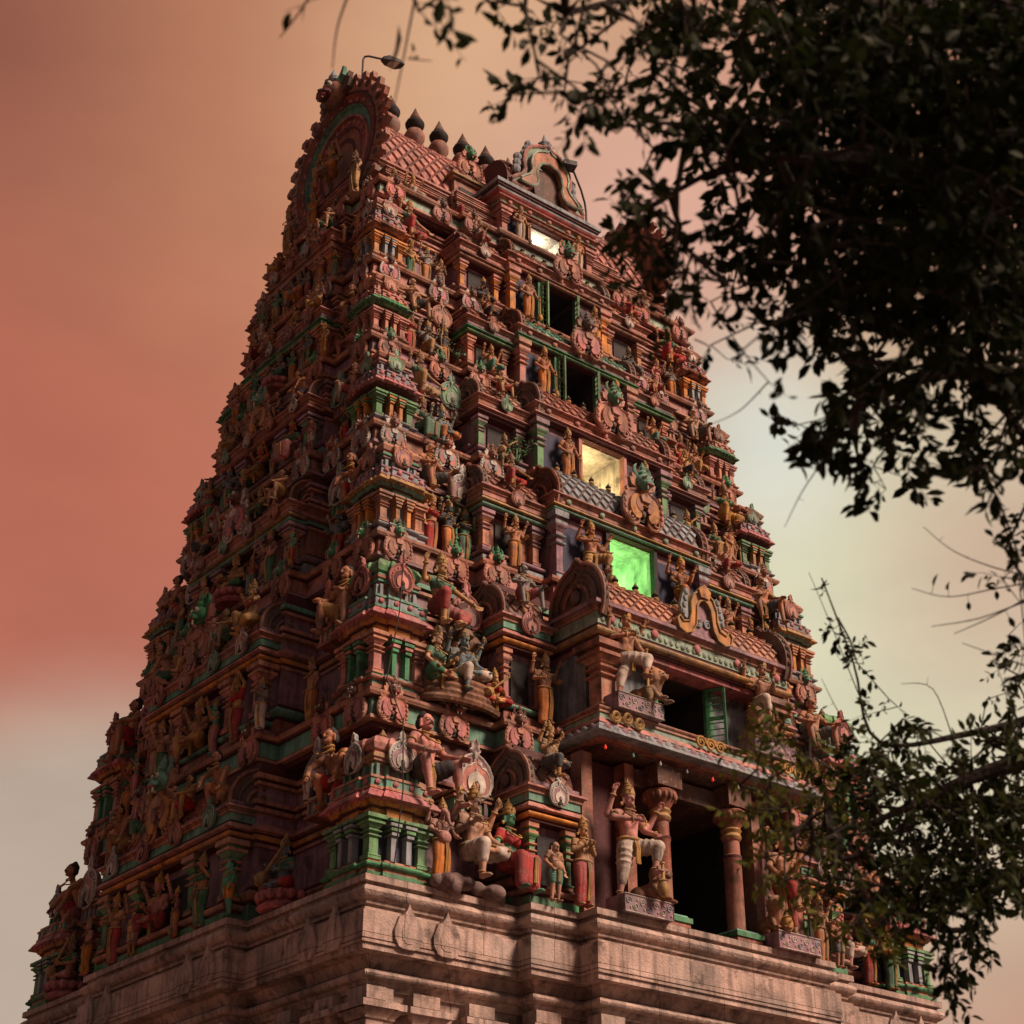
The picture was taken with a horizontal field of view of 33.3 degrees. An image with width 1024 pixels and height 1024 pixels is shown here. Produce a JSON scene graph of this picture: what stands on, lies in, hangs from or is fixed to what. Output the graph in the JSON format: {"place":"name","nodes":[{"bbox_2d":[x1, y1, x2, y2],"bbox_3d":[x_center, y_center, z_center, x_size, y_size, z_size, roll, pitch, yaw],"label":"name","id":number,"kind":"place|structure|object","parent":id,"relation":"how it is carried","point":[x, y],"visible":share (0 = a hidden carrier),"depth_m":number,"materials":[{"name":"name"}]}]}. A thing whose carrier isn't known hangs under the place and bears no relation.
{"place":"outdoors","nodes":[
{"label":"outdoors","id":0,"kind":"place"},
{"bbox_2d":[0,0,1023,1023],"label":"sky","id":1,"kind":"structure","parent":0,"point":[150,150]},
{"label":"ground","id":2,"kind":"structure","parent":0,"visible":0},
{"bbox_2d":[20,66,944,1023],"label":"temple tower","id":3,"kind":"structure","parent":2,"relation":"on","point":[366,930],"depth_m":32.63,"materials":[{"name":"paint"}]},
{"bbox_2d":[43,979,87,1001],"bbox_3d":[-8.948,9.664,34.448,0.985,0.335,0.943,21,-35,-33],"label":"lotus seat","id":4,"kind":"object","parent":3,"relation":"on","point":[54,989],"visible":0.66,"depth_m":34.13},
{"bbox_2d":[45,931,78,980],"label":"musician statue","id":5,"kind":"object","parent":4,"relation":"on","point":[70,960],"visible":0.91,"depth_m":34.60,"materials":[{"name":"brown stone"}]},
{"bbox_2d":[46,861,94,932],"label":"bearer statue","id":6,"kind":"object","parent":3,"relation":"on","point":[71,912],"visible":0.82,"depth_m":35.28,"materials":[{"name":"brown stone"}]},
{"bbox_2d":[79,915,94,975],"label":"guardian statue","id":7,"kind":"object","parent":3,"relation":"on","point":[87,946],"visible":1,"depth_m":32.70,"materials":[{"name":"orange stone"}]},
{"bbox_2d":[99,892,129,965],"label":"four armed statue","id":8,"kind":"object","parent":3,"relation":"on","point":[117,917],"visible":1,"depth_m":32.13,"materials":[{"name":"orange stone"}]},
{"bbox_2d":[99,804,131,857],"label":"bearer statue","id":9,"kind":"object","parent":3,"relation":"on","point":[120,839],"visible":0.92,"depth_m":33.22,"materials":[{"name":"brown stone"}]},
{"bbox_2d":[101,697,142,763],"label":"bearer statue","id":10,"kind":"object","parent":3,"relation":"on","point":[123,735],"visible":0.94,"depth_m":36.60,"materials":[{"name":"red stone"}]},
{"bbox_2d":[120,761,133,818],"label":"woman statue","id":11,"kind":"object","parent":3,"relation":"on","point":[128,773],"visible":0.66,"depth_m":36.09,"materials":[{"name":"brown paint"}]},
{"bbox_2d":[128,792,153,843],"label":"bearer statue","id":12,"kind":"object","parent":3,"relation":"on","point":[136,827],"visible":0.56,"depth_m":32.44,"materials":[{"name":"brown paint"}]},
{"bbox_2d":[126,870,174,944],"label":"seated statue","id":13,"kind":"object","parent":3,"relation":"on","point":[154,918],"visible":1,"depth_m":31.02,"materials":[{"name":"red stone"}]},
{"bbox_2d":[143,642,174,691],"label":"bearer statue","id":14,"kind":"object","parent":3,"relation":"on","point":[164,677],"visible":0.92,"depth_m":35.12,"materials":[{"name":"brown stone"}]},
{"bbox_2d":[145,718,174,774],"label":"four armed statue","id":15,"kind":"object","parent":3,"relation":"on","point":[162,741],"visible":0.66,"depth_m":34.10,"materials":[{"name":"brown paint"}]},
{"bbox_2d":[160,575,187,615],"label":"bearer statue","id":16,"kind":"object","parent":3,"relation":"on","point":[179,593],"visible":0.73,"depth_m":38.13,"materials":[{"name":"brown stone"}]},
{"bbox_2d":[168,886,181,938],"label":"guardian statue","id":17,"kind":"object","parent":3,"relation":"on","point":[174,920],"visible":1,"depth_m":30.30,"materials":[{"name":"brown stone"}]},
{"bbox_2d":[165,773,196,823],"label":"bearer statue","id":18,"kind":"object","parent":3,"relation":"on","point":[186,802],"visible":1,"depth_m":31.35,"materials":[{"name":"red stone"}]},
{"bbox_2d":[169,695,212,764],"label":"seated statue","id":19,"kind":"object","parent":3,"relation":"on","point":[194,739],"visible":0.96,"depth_m":32.92,"materials":[{"name":"brown stone"}]},
{"bbox_2d":[188,850,211,929],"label":"woman statue","id":20,"kind":"object","parent":3,"relation":"on","point":[200,893],"visible":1,"depth_m":29.89,"materials":[{"name":"green stone"}]},
{"bbox_2d":[190,521,214,559],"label":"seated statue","id":21,"kind":"object","parent":3,"relation":"on","point":[204,547],"visible":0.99,"depth_m":36.77,"materials":[{"name":"brown stone"}]},
{"bbox_2d":[196,750,230,807],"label":"bearer statue","id":22,"kind":"object","parent":3,"relation":"on","point":[218,789],"visible":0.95,"depth_m":30.67,"materials":[{"name":"brown stone"}]},
{"bbox_2d":[207,698,221,756],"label":"woman statue","id":23,"kind":"object","parent":3,"relation":"on","point":[215,727],"visible":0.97,"depth_m":32.41,"materials":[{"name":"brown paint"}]},
{"bbox_2d":[203,608,232,651],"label":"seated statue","id":24,"kind":"object","parent":3,"relation":"on","point":[222,634],"visible":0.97,"depth_m":33.38,"materials":[{"name":"brown stone"}]},
{"bbox_2d":[212,586,245,612],"bbox_3d":[-5.660,1.810,34.842,0.906,0.308,0.867,21,-35,-33],"label":"lotus seat","id":25,"kind":"object","parent":3,"relation":"on","point":[223,598],"visible":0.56,"depth_m":34.55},
{"bbox_2d":[217,551,245,588],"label":"seated statue","id":26,"kind":"object","parent":25,"relation":"on","point":[236,575],"visible":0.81,"depth_m":34.98,"materials":[{"name":"orange stone"}]},
{"bbox_2d":[221,860,236,915],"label":"child statue","id":27,"kind":"object","parent":3,"relation":"on","point":[229,884],"visible":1,"depth_m":29.11,"materials":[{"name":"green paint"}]},
{"bbox_2d":[225,670,245,745],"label":"dancer statue","id":28,"kind":"object","parent":3,"relation":"on","point":[238,688],"visible":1,"depth_m":31.98,"materials":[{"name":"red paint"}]},
{"bbox_2d":[229,578,259,635],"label":"bearer statue","id":29,"kind":"object","parent":3,"relation":"on","point":[249,618],"visible":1,"depth_m":32.81,"materials":[{"name":"stone"}]},
{"bbox_2d":[241,440,269,486],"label":"seated statue","id":30,"kind":"object","parent":3,"relation":"on","point":[256,471],"visible":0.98,"depth_m":36.45,"materials":[{"name":"brown stone"}]},
{"bbox_2d":[243,486,267,521],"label":"seated statue","id":31,"kind":"object","parent":3,"relation":"on","point":[257,509],"visible":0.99,"depth_m":35.25,"materials":[{"name":"green stone"}]},
{"bbox_2d":[253,677,268,730],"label":"worshipper statue","id":32,"kind":"object","parent":3,"relation":"on","point":[261,696],"visible":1,"depth_m":31.27,"materials":[{"name":"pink stone"}]},
{"bbox_2d":[252,526,277,584],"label":"archer statue","id":33,"kind":"object","parent":3,"relation":"on","point":[270,549],"visible":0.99,"depth_m":34.08,"materials":[{"name":"green stone"}]},
{"bbox_2d":[263,468,288,506],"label":"bearer statue","id":34,"kind":"object","parent":3,"relation":"on","point":[279,489],"visible":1,"depth_m":34.59,"materials":[{"name":"stone"}]},
{"bbox_2d":[254,887,309,914],"bbox_3d":[-3.873,6.613,28.921,0.985,0.335,0.943,21,-35,-33],"label":"lotus seat","id":35,"kind":"object","parent":3,"relation":"on","point":[268,899],"visible":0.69,"depth_m":28.61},
{"bbox_2d":[253,833,295,890],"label":"musician statue","id":36,"kind":"object","parent":35,"relation":"on","point":[284,867],"visible":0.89,"depth_m":29.06,"materials":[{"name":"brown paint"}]},
{"bbox_2d":[272,419,301,462],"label":"seated statue","id":37,"kind":"object","parent":3,"relation":"on","point":[287,447],"visible":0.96,"depth_m":35.42,"materials":[{"name":"pink stone"}]},
{"bbox_2d":[281,268,305,306],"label":"seated statue","id":38,"kind":"object","parent":3,"relation":"on","point":[296,293],"visible":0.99,"depth_m":39.16,"materials":[{"name":"brown stone"}]},
{"bbox_2d":[302,654,320,720],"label":"guardian statue","id":39,"kind":"object","parent":3,"relation":"on","point":[311,691],"visible":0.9,"depth_m":31.19,"materials":[{"name":"orange stone"}]},
{"bbox_2d":[301,727,347,811],"bbox_3d":[-3.056,4.329,28.814,0.794,1.494,0.864,-14,-32,23],"label":"bearer statue","id":40,"kind":"object","parent":3,"relation":"on","point":[331,760],"visible":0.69,"depth_m":28.71,"materials":[{"name":"orange stone"}]},
{"bbox_2d":[309,138,342,187],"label":"seated statue","id":41,"kind":"object","parent":3,"relation":"on","point":[327,171],"visible":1,"depth_m":41.39,"materials":[{"name":"orange stone"}]},
{"bbox_2d":[310,564,354,634],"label":"bearer statue","id":42,"kind":"object","parent":3,"relation":"on","point":[327,607],"visible":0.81,"depth_m":31.14,"materials":[{"name":"orange stone"}]},
{"bbox_2d":[324,506,350,550],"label":"four armed statue","id":43,"kind":"object","parent":3,"relation":"on","point":[338,527],"visible":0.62,"depth_m":33.42,"materials":[{"name":"red stone"}]},
{"bbox_2d":[332,452,361,505],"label":"bearer statue","id":44,"kind":"object","parent":3,"relation":"on","point":[350,473],"visible":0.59,"depth_m":33.46,"materials":[{"name":"brown stone"}]},
{"bbox_2d":[333,362,360,401],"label":"bearer statue","id":45,"kind":"object","parent":3,"relation":"on","point":[351,379],"visible":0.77,"depth_m":35.32,"materials":[{"name":"brown stone"}]},
{"bbox_2d":[347,150,361,195],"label":"guardian statue","id":46,"kind":"object","parent":3,"relation":"on","point":[354,172],"visible":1,"depth_m":39.74,"materials":[{"name":"stone"}]},
{"bbox_2d":[386,549,404,863],"bbox_3d":[-1.977,3.089,28.874,0.286,6.102,1.066,5,-29,-9],"label":"cable","id":47,"kind":"object","parent":3,"relation":"hanging from","point":[400,714],"visible":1,"depth_m":28.11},
{"bbox_2d":[399,195,433,240],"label":"bearer statue","id":48,"kind":"object","parent":3,"relation":"on","point":[410,221],"visible":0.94,"depth_m":38.82,"materials":[{"name":"red stone"}]},
{"bbox_2d":[403,278,434,320],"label":"bearer statue","id":49,"kind":"object","parent":3,"relation":"on","point":[412,295],"visible":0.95,"depth_m":37.17,"materials":[{"name":"beige stone"}]},
{"bbox_2d":[413,396,440,441],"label":"seated statue","id":50,"kind":"object","parent":3,"relation":"on","point":[425,424],"visible":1,"depth_m":34.67,"materials":[{"name":"green stone"}]},
{"bbox_2d":[408,347,446,397],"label":"bearer statue","id":51,"kind":"object","parent":3,"relation":"on","point":[421,376],"visible":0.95,"depth_m":35.38,"materials":[{"name":"stone"}]},
{"bbox_2d":[416,318,444,355],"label":"seated statue","id":52,"kind":"object","parent":3,"relation":"on","point":[429,345],"visible":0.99,"depth_m":36.80,"materials":[{"name":"stone"}]},
{"bbox_2d":[422,492,444,547],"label":"woman statue","id":53,"kind":"object","parent":3,"relation":"on","point":[431,525],"visible":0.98,"depth_m":32.84,"materials":[{"name":"red stone"}]},
{"bbox_2d":[406,711,472,809],"bbox_3d":[-1.270,4.059,28.515,0.899,1.739,0.986,-22,-35,34],"label":"bearer statue","id":54,"kind":"object","parent":3,"relation":"on","point":[427,771],"visible":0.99,"depth_m":28.46,"materials":[{"name":"beige stone"}]},
{"bbox_2d":[419,442,459,501],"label":"bearer statue","id":55,"kind":"object","parent":3,"relation":"on","point":[429,475],"visible":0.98,"depth_m":33.48,"materials":[{"name":"beige stone"}]},
{"bbox_2d":[429,402,460,443],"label":"seated statue","id":56,"kind":"object","parent":3,"relation":"on","point":[446,427],"visible":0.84,"depth_m":35.15,"materials":[{"name":"grey stone"}]},
{"bbox_2d":[437,497,462,551],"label":"four armed statue","id":57,"kind":"object","parent":3,"relation":"on","point":[448,527],"visible":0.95,"depth_m":33.13,"materials":[{"name":"orange stone"}]},
{"bbox_2d":[421,550,482,628],"bbox_3d":[-1.077,1.430,31.301,0.768,1.677,1.414,-24,-37,37],"label":"bearer statue","id":58,"kind":"object","parent":3,"relation":"on","point":[441,606],"visible":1,"depth_m":31.09,"materials":[{"name":"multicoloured stone"}]},
{"bbox_2d":[419,624,500,720],"bbox_3d":[-0.978,2.814,30.917,1.810,1.785,0.984,21,-35,-33],"label":"serpent throne","id":59,"kind":"object","parent":3,"relation":"on","point":[475,701],"visible":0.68,"depth_m":30.32,"materials":[{"name":"stone"}]},
{"bbox_2d":[425,624,458,687],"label":"seated statue","id":60,"kind":"object","parent":59,"relation":"on","point":[436,657],"visible":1,"depth_m":30.23,"materials":[{"name":"green stone"}]},
{"bbox_2d":[444,626,492,691],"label":"seated statue","id":61,"kind":"object","parent":59,"relation":"on","point":[466,664],"visible":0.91,"depth_m":30.72,"materials":[{"name":"grey stone"}]},
{"bbox_2d":[484,667,512,710],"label":"musician statue","id":62,"kind":"object","parent":59,"relation":"on","point":[493,687],"visible":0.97,"depth_m":30.73,"materials":[{"name":"gold stone"}]},
{"bbox_2d":[454,508,476,559],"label":"woman statue","id":63,"kind":"object","parent":3,"relation":"on","point":[463,537],"visible":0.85,"depth_m":33.34,"materials":[{"name":"green stone"}]},
{"bbox_2d":[426,872,521,906],"bbox_3d":[-0.454,6.245,28.078,2.359,0.397,0.633,21,-35,-33],"label":"cloud base","id":64,"kind":"object","parent":3,"relation":"on","point":[453,883],"visible":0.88,"depth_m":27.63,"materials":[{"name":"stone"}]},
{"bbox_2d":[425,797,461,873],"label":"elephant headed statue","id":65,"kind":"object","parent":64,"relation":"on","point":[441,828],"visible":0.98,"depth_m":27.83,"materials":[{"name":"orange stone"}]},
{"bbox_2d":[450,782,511,878],"bbox_3d":[-0.522,5.282,28.317,0.789,1.809,1.028,-14,-32,23],"label":"seated statue","id":66,"kind":"object","parent":3,"relation":"on","point":[481,846],"visible":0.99,"depth_m":28.23,"materials":[{"name":"beige stone"}]},
{"bbox_2d":[502,513,528,568],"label":"four armed statue","id":67,"kind":"object","parent":3,"relation":"on","point":[515,542],"visible":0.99,"depth_m":33.52,"materials":[{"name":"orange stone"}]},
{"bbox_2d":[501,452,532,486],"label":"bearer statue","id":68,"kind":"object","parent":3,"relation":"on","point":[511,477],"visible":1,"depth_m":34.16,"materials":[{"name":"red stone"}]},
{"bbox_2d":[494,798,544,894],"bbox_3d":[0.123,5.580,28.732,0.767,1.690,0.818,-20,-35,32],"label":"seated statue","id":69,"kind":"object","parent":3,"relation":"on","point":[523,866],"visible":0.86,"depth_m":28.40,"materials":[{"name":"red stone"}]},
{"bbox_2d":[512,564,548,611],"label":"bearer statue","id":70,"kind":"object","parent":3,"relation":"on","point":[524,594],"visible":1,"depth_m":31.99,"materials":[{"name":"beige stone"}]},
{"bbox_2d":[519,274,542,321],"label":"guardian statue","id":71,"kind":"object","parent":3,"relation":"on","point":[528,294],"visible":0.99,"depth_m":39.60,"materials":[{"name":"orange stone"}]},
{"bbox_2d":[529,651,562,724],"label":"four armed statue","id":72,"kind":"object","parent":3,"relation":"on","point":[546,679],"visible":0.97,"depth_m":31.25,"materials":[{"name":"orange stone"}]},
{"bbox_2d":[534,346,559,396],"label":"guardian statue","id":73,"kind":"object","parent":3,"relation":"on","point":[545,366],"visible":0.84,"depth_m":38.01,"materials":[{"name":"orange stone"}]},
{"bbox_2d":[537,720,571,777],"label":"seated statue","id":74,"kind":"object","parent":3,"relation":"on","point":[555,760],"visible":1,"depth_m":29.67,"materials":[{"name":"gold stone"}]},
{"bbox_2d":[543,841,567,902],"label":"child statue","id":75,"kind":"object","parent":3,"relation":"on","point":[556,871],"visible":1,"depth_m":28.54,"materials":[{"name":"beige stone"}]},
{"bbox_2d":[557,427,584,480],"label":"guardian statue","id":76,"kind":"object","parent":3,"relation":"on","point":[566,445],"visible":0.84,"depth_m":36.23,"materials":[{"name":"orange stone"}]},
{"bbox_2d":[570,815,596,908],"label":"worshipper statue","id":77,"kind":"object","parent":3,"relation":"on","point":[582,849],"visible":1,"depth_m":28.87,"materials":[{"name":"red stone"}]},
{"bbox_2d":[575,519,613,582],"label":"guardian statue","id":78,"kind":"object","parent":3,"relation":"on","point":[591,544],"visible":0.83,"depth_m":34.31,"materials":[{"name":"stone"}]},
{"bbox_2d":[604,690,664,722],"bbox_3d":[2.192,3.583,31.093,1.127,0.327,0.500,21,-35,-33],"label":"pedestal","id":79,"kind":"object","parent":3,"relation":"on","point":[635,705],"visible":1,"depth_m":30.88,"materials":[{"name":"stone"}]},
{"bbox_2d":[606,605,653,699],"bbox_3d":[2.150,2.576,31.574,0.896,1.931,0.765,2,-29,-4],"label":"guardian statue","id":80,"kind":"object","parent":79,"relation":"on","point":[630,659],"visible":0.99,"depth_m":31.38,"materials":[{"name":"beige stone"}]},
{"bbox_2d":[630,666,673,704],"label":"lion statue","id":81,"kind":"object","parent":79,"relation":"on","point":[658,678],"visible":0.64,"depth_m":31.34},
{"bbox_2d":[606,892,674,922],"bbox_3d":[2.182,6.779,29.143,1.127,0.327,0.500,21,-35,-33],"label":"pedestal","id":82,"kind":"object","parent":3,"relation":"on","point":[642,906],"visible":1,"depth_m":28.93,"materials":[{"name":"stone"}]},
{"bbox_2d":[604,779,669,896],"bbox_3d":[2.150,5.688,29.740,1.134,2.190,0.786,1,-29,-2],"label":"guardian statue","id":83,"kind":"object","parent":82,"relation":"on","point":[630,844],"visible":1,"depth_m":29.56,"materials":[{"name":"beige stone"}]},
{"bbox_2d":[630,865,677,903],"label":"lion statue","id":84,"kind":"object","parent":82,"relation":"on","point":[649,889],"visible":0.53,"depth_m":29.40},
{"bbox_2d":[655,327,693,362],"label":"bearer statue","id":85,"kind":"object","parent":3,"relation":"on","point":[668,354],"visible":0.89,"depth_m":43.18,"materials":[{"name":"red stone"}]},
{"bbox_2d":[665,554,698,601],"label":"guardian statue","id":86,"kind":"object","parent":3,"relation":"on","point":[680,579],"visible":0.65,"depth_m":35.76,"materials":[{"name":"stone"}]},
{"bbox_2d":[683,409,714,443],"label":"bearer statue","id":87,"kind":"object","parent":3,"relation":"on","point":[693,431],"visible":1,"depth_m":41.77,"materials":[{"name":"beige stone"}]},
{"bbox_2d":[716,541,741,572],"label":"seated statue","id":88,"kind":"object","parent":3,"relation":"on","point":[727,563],"visible":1,"depth_m":37.57,"materials":[{"name":"red stone"}]},
{"bbox_2d":[711,483,752,524],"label":"bearer statue","id":89,"kind":"object","parent":3,"relation":"on","point":[724,512],"visible":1,"depth_m":40.25,"materials":[{"name":"yellow stone"}]},
{"bbox_2d":[737,735,796,764],"bbox_3d":[4.920,4.643,33.013,1.127,0.327,0.500,21,-35,-33],"label":"pedestal","id":90,"kind":"object","parent":3,"relation":"on","point":[773,757],"visible":0.44,"depth_m":32.85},
{"bbox_2d":[741,655,778,739],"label":"guardian statue","id":91,"kind":"object","parent":90,"relation":"on","point":[762,688],"visible":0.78,"depth_m":33.48,"materials":[{"name":"beige stone"}]},
{"bbox_2d":[751,575,789,624],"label":"bearer statue","id":92,"kind":"object","parent":3,"relation":"on","point":[761,595],"visible":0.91,"depth_m":38.52,"materials":[{"name":"beige stone"}]},
{"bbox_2d":[762,929,822,957],"bbox_3d":[5.081,7.905,31.184,1.127,0.327,0.500,21,-35,-33],"label":"pedestal","id":93,"kind":"object","parent":3,"relation":"on","point":[793,942],"visible":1,"depth_m":30.95,"materials":[{"name":"stone"}]},
{"bbox_2d":[756,893,792,934],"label":"lion statue","id":94,"kind":"object","parent":93,"relation":"on","point":[772,921],"visible":0.85,"depth_m":31.04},
{"bbox_2d":[758,826,807,933],"bbox_3d":[5.080,6.821,31.792,0.867,2.190,1.016,-8,-30,15],"label":"guardian statue","id":95,"kind":"object","parent":93,"relation":"on","point":[776,862],"visible":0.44,"depth_m":31.63,"materials":[{"name":"beige stone"}]},
{"bbox_2d":[797,697,841,753],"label":"bearer statue","id":96,"kind":"object","parent":3,"relation":"attached to","point":[811,721],"visible":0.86,"depth_m":36.56,"materials":[{"name":"beige stone"}]},
{"bbox_2d":[806,894,835,961],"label":"four armed statue","id":97,"kind":"object","parent":3,"relation":"on","point":[821,934],"visible":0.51,"depth_m":32.07,"materials":[{"name":"beige stone"}]},
{"bbox_2d":[829,918,848,968],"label":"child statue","id":98,"kind":"object","parent":3,"relation":"on","point":[839,949],"visible":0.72,"depth_m":32.33,"materials":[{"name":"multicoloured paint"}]},
{"bbox_2d":[836,905,867,969],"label":"seated statue","id":99,"kind":"object","parent":3,"relation":"on","point":[856,949],"visible":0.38,"depth_m":33.17,"materials":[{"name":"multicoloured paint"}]},
{"bbox_2d":[859,918,878,985],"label":"woman statue","id":100,"kind":"object","parent":3,"relation":"on","point":[870,976],"visible":0.64,"depth_m":33.44,"materials":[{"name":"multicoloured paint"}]},
{"bbox_2d":[881,926,899,990],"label":"worshipper statue","id":101,"kind":"object","parent":3,"relation":"on","point":[891,979],"visible":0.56,"depth_m":33.79,"materials":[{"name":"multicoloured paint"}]},
{"bbox_2d":[279,0,1023,693],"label":"tree","id":102,"kind":"object","parent":2,"relation":"on","point":[863,80],"visible":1,"depth_m":5.87,"materials":[{"name":"green plant"}]},
{"bbox_2d":[705,573,1023,1023],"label":"tree","id":103,"kind":"object","parent":2,"relation":"on","point":[948,805],"visible":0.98,"depth_m":8.24,"materials":[{"name":"green plant"}]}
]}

